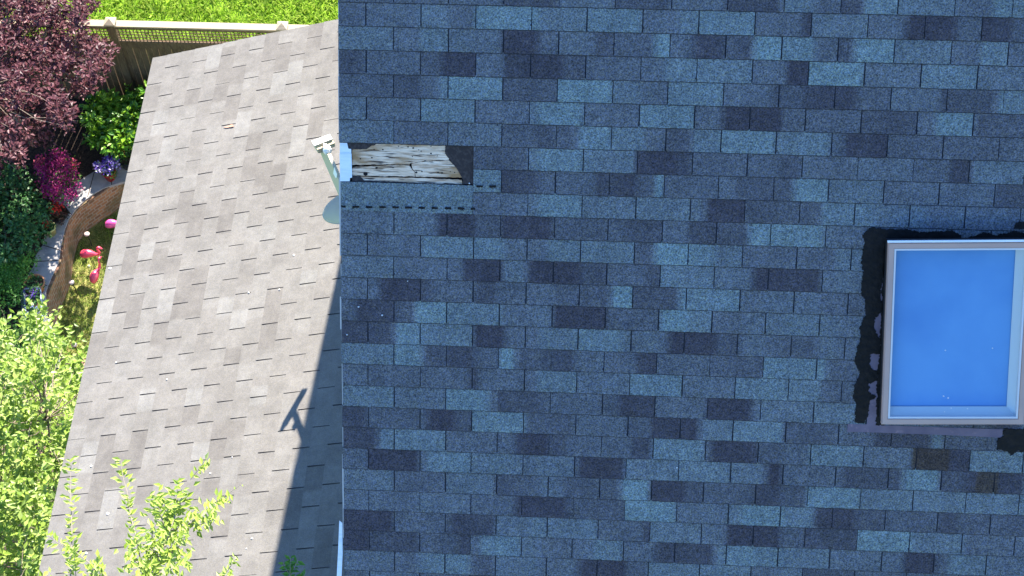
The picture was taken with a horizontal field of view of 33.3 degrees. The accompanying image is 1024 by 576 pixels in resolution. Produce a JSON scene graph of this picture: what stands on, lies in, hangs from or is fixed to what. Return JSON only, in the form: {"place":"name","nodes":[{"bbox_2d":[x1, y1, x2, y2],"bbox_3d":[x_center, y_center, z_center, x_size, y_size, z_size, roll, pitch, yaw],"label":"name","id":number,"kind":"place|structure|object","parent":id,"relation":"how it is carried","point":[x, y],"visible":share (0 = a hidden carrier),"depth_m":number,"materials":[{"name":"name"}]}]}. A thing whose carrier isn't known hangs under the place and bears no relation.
{"place":"outdoors","nodes":[
{"label":"outdoors","id":0,"kind":"place"},
{"bbox_2d":[21,161,126,368],"bbox_3d":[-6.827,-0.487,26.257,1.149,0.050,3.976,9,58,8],"label":"path","id":1,"kind":"structure","parent":0,"point":[46,269],"depth_m":26.53,"materials":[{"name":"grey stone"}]},
{"bbox_2d":[21,284,43,321],"bbox_3d":[-7.158,0.280,25.556,0.310,0.315,0.756,-11,58,-5],"label":"planter box","id":2,"kind":"object","parent":1,"relation":"on","point":[32,293],"visible":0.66,"depth_m":25.57,"materials":[{"name":"blue"}]},
{"bbox_2d":[23,274,45,292],"bbox_3d":[-7.196,-0.042,25.809,0.349,0.239,0.326,2,57,3],"label":"terracotta pot","id":3,"kind":"object","parent":1,"relation":"on","point":[38,280],"visible":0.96,"depth_m":25.79,"materials":[{"name":"brown ceramic"}]},
{"bbox_2d":[41,219,55,236],"bbox_3d":[-7.129,-0.917,26.360,0.244,0.257,0.233,2,57,3],"label":"flower pot","id":4,"kind":"object","parent":1,"relation":"on","point":[52,228],"visible":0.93,"depth_m":26.33,"materials":[{"name":"green ceramic"}]},
{"bbox_2d":[44,200,71,225],"bbox_3d":[-7.032,-1.178,26.473,0.407,0.346,0.498,-14,58,-7],"label":"flower bowl","id":5,"kind":"object","parent":1,"relation":"on","point":[59,214],"visible":0.93,"depth_m":26.43,"materials":[{"name":"red plastic"}]},
{"bbox_2d":[93,154,120,181],"bbox_3d":[-6.356,-1.888,26.887,0.435,0.378,0.396,15,59,11],"label":"pansy pot","id":6,"kind":"object","parent":1,"relation":"on","point":[108,171],"visible":1,"depth_m":26.80,"materials":[{"name":"purple ceramic"}]},
{"bbox_2d":[118,150,131,170],"bbox_3d":[-6.074,-2.033,27.029,0.284,0.282,0.309,2,57,3],"label":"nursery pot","id":7,"kind":"object","parent":1,"relation":"on","point":[124,162],"visible":0.64,"depth_m":27.00,"materials":[{"name":"black plastic"}]},
{"bbox_2d":[57,209,118,362],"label":"ground","id":8,"kind":"structure","parent":0,"point":[93,310],"depth_m":26.66,"materials":[{"name":"green plant"}]},
{"bbox_2d":[0,98,132,567],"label":"planting bed","id":9,"kind":"object","parent":8,"relation":"on","point":[86,157],"visible":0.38,"depth_m":27.31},
{"bbox_2d":[0,250,40,298],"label":"fine leaf shrub","id":10,"kind":"object","parent":9,"relation":"on","point":[5,269],"visible":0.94,"depth_m":25.68,"materials":[{"name":"green plant"}]},
{"bbox_2d":[0,156,54,264],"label":"leafy shrub","id":11,"kind":"object","parent":9,"relation":"on","point":[22,226],"visible":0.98,"depth_m":26.19,"materials":[{"name":"green plant"}]},
{"bbox_2d":[0,278,69,440],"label":"green hedge","id":12,"kind":"object","parent":9,"relation":"on","point":[17,295],"visible":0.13,"depth_m":25.32,"materials":[{"name":"green plant"}]},
{"bbox_2d":[33,147,83,205],"bbox_3d":[-7.080,-1.758,26.679,0.758,0.724,1.550,-27,60,-14],"label":"azalea bush","id":13,"kind":"object","parent":9,"relation":"on","point":[62,161],"visible":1,"depth_m":26.48,"materials":[{"name":"purple plant"}]},
{"bbox_2d":[0,0,120,175],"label":"purple leaf tree","id":14,"kind":"object","parent":9,"relation":"on","point":[18,95],"visible":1,"depth_m":24.71,"materials":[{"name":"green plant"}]},
{"bbox_2d":[78,80,146,160],"bbox_3d":[-5.543,-2.736,26.648,2.816,1.847,2.700,2,57,3],"label":"broadleaf shrub","id":15,"kind":"object","parent":9,"relation":"on","point":[114,117],"visible":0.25,"depth_m":26.93,"materials":[{"name":"green plant"}]},
{"bbox_2d":[0,17,307,97],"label":"garden fence","id":16,"kind":"object","parent":9,"relation":"on","point":[132,60],"visible":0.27,"depth_m":26.65,"materials":[{"name":"brown wood"}]},
{"bbox_2d":[69,280,77,295],"bbox_3d":[-6.768,0.018,26.456,0.088,0.436,0.087,2,57,3],"label":"garden lamp","id":17,"kind":"object","parent":8,"relation":"on","point":[71,282],"visible":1,"depth_m":26.29,"materials":[{"name":"beige plastic"}]},
{"bbox_2d":[29,184,124,509],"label":"retaining wall","id":18,"kind":"structure","parent":8,"relation":"on","point":[94,210],"depth_m":26.81,"materials":[{"name":"brick"}]},
{"bbox_2d":[84,232,91,245],"bbox_3d":[-6.663,-0.749,26.964,0.088,0.406,0.087,2,57,3],"label":"garden lamp","id":19,"kind":"object","parent":8,"relation":"on","point":[86,234],"visible":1,"depth_m":26.81,"materials":[{"name":"beige plastic"}]},
{"bbox_2d":[80,246,103,268],"bbox_3d":[-6.494,-0.461,26.602,0.432,0.692,0.136,2,57,3],"label":"garden flamingo","id":20,"kind":"object","parent":8,"relation":"on","point":[86,253],"visible":0.98,"depth_m":26.44,"materials":[{"name":"pink plastic"}]},
{"bbox_2d":[89,256,102,288],"bbox_3d":[-6.397,-0.193,26.439,0.137,0.672,0.392,11,58,9],"label":"garden flamingo","id":21,"kind":"object","parent":8,"relation":"on","point":[94,277],"visible":1,"depth_m":26.25,"materials":[{"name":"pink plastic"}]},
{"bbox_2d":[105,219,115,228],"bbox_3d":[-6.184,-0.936,26.898,0.414,0.692,0.136,2,57,3],"label":"garden flamingo","id":22,"kind":"object","parent":8,"relation":"on","point":[110,223],"visible":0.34,"depth_m":26.74,"materials":[{"name":"pink plastic"}]},
{"bbox_2d":[0,294,305,575],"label":"leafy tree","id":23,"kind":"object","parent":8,"relation":"on","point":[27,373],"visible":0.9,"depth_m":16.39,"materials":[{"name":"green plant"}]},
{"bbox_2d":[2,0,337,85],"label":"lawn","id":24,"kind":"structure","parent":0,"point":[205,17],"depth_m":28.86,"materials":[{"name":"green plant"}]},
{"bbox_2d":[38,0,1023,575],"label":"house","id":25,"kind":"structure","parent":0,"point":[690,286],"depth_m":9.88,"materials":[{"name":"blue"}]},
{"bbox_2d":[312,134,339,223],"bbox_3d":[-1.065,-0.627,11.248,1.006,0.282,0.540,39,66,23],"label":"satellite dish","id":26,"kind":"object","parent":25,"relation":"attached to","point":[324,145],"visible":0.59,"depth_m":11.37,"materials":[{"name":"beige metal"}]},
{"bbox_2d":[85,183,992,553],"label":"fallen petals","id":27,"kind":"object","parent":25,"relation":"on","point":[381,315],"visible":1,"depth_m":11.91,"materials":[{"name":"white"}]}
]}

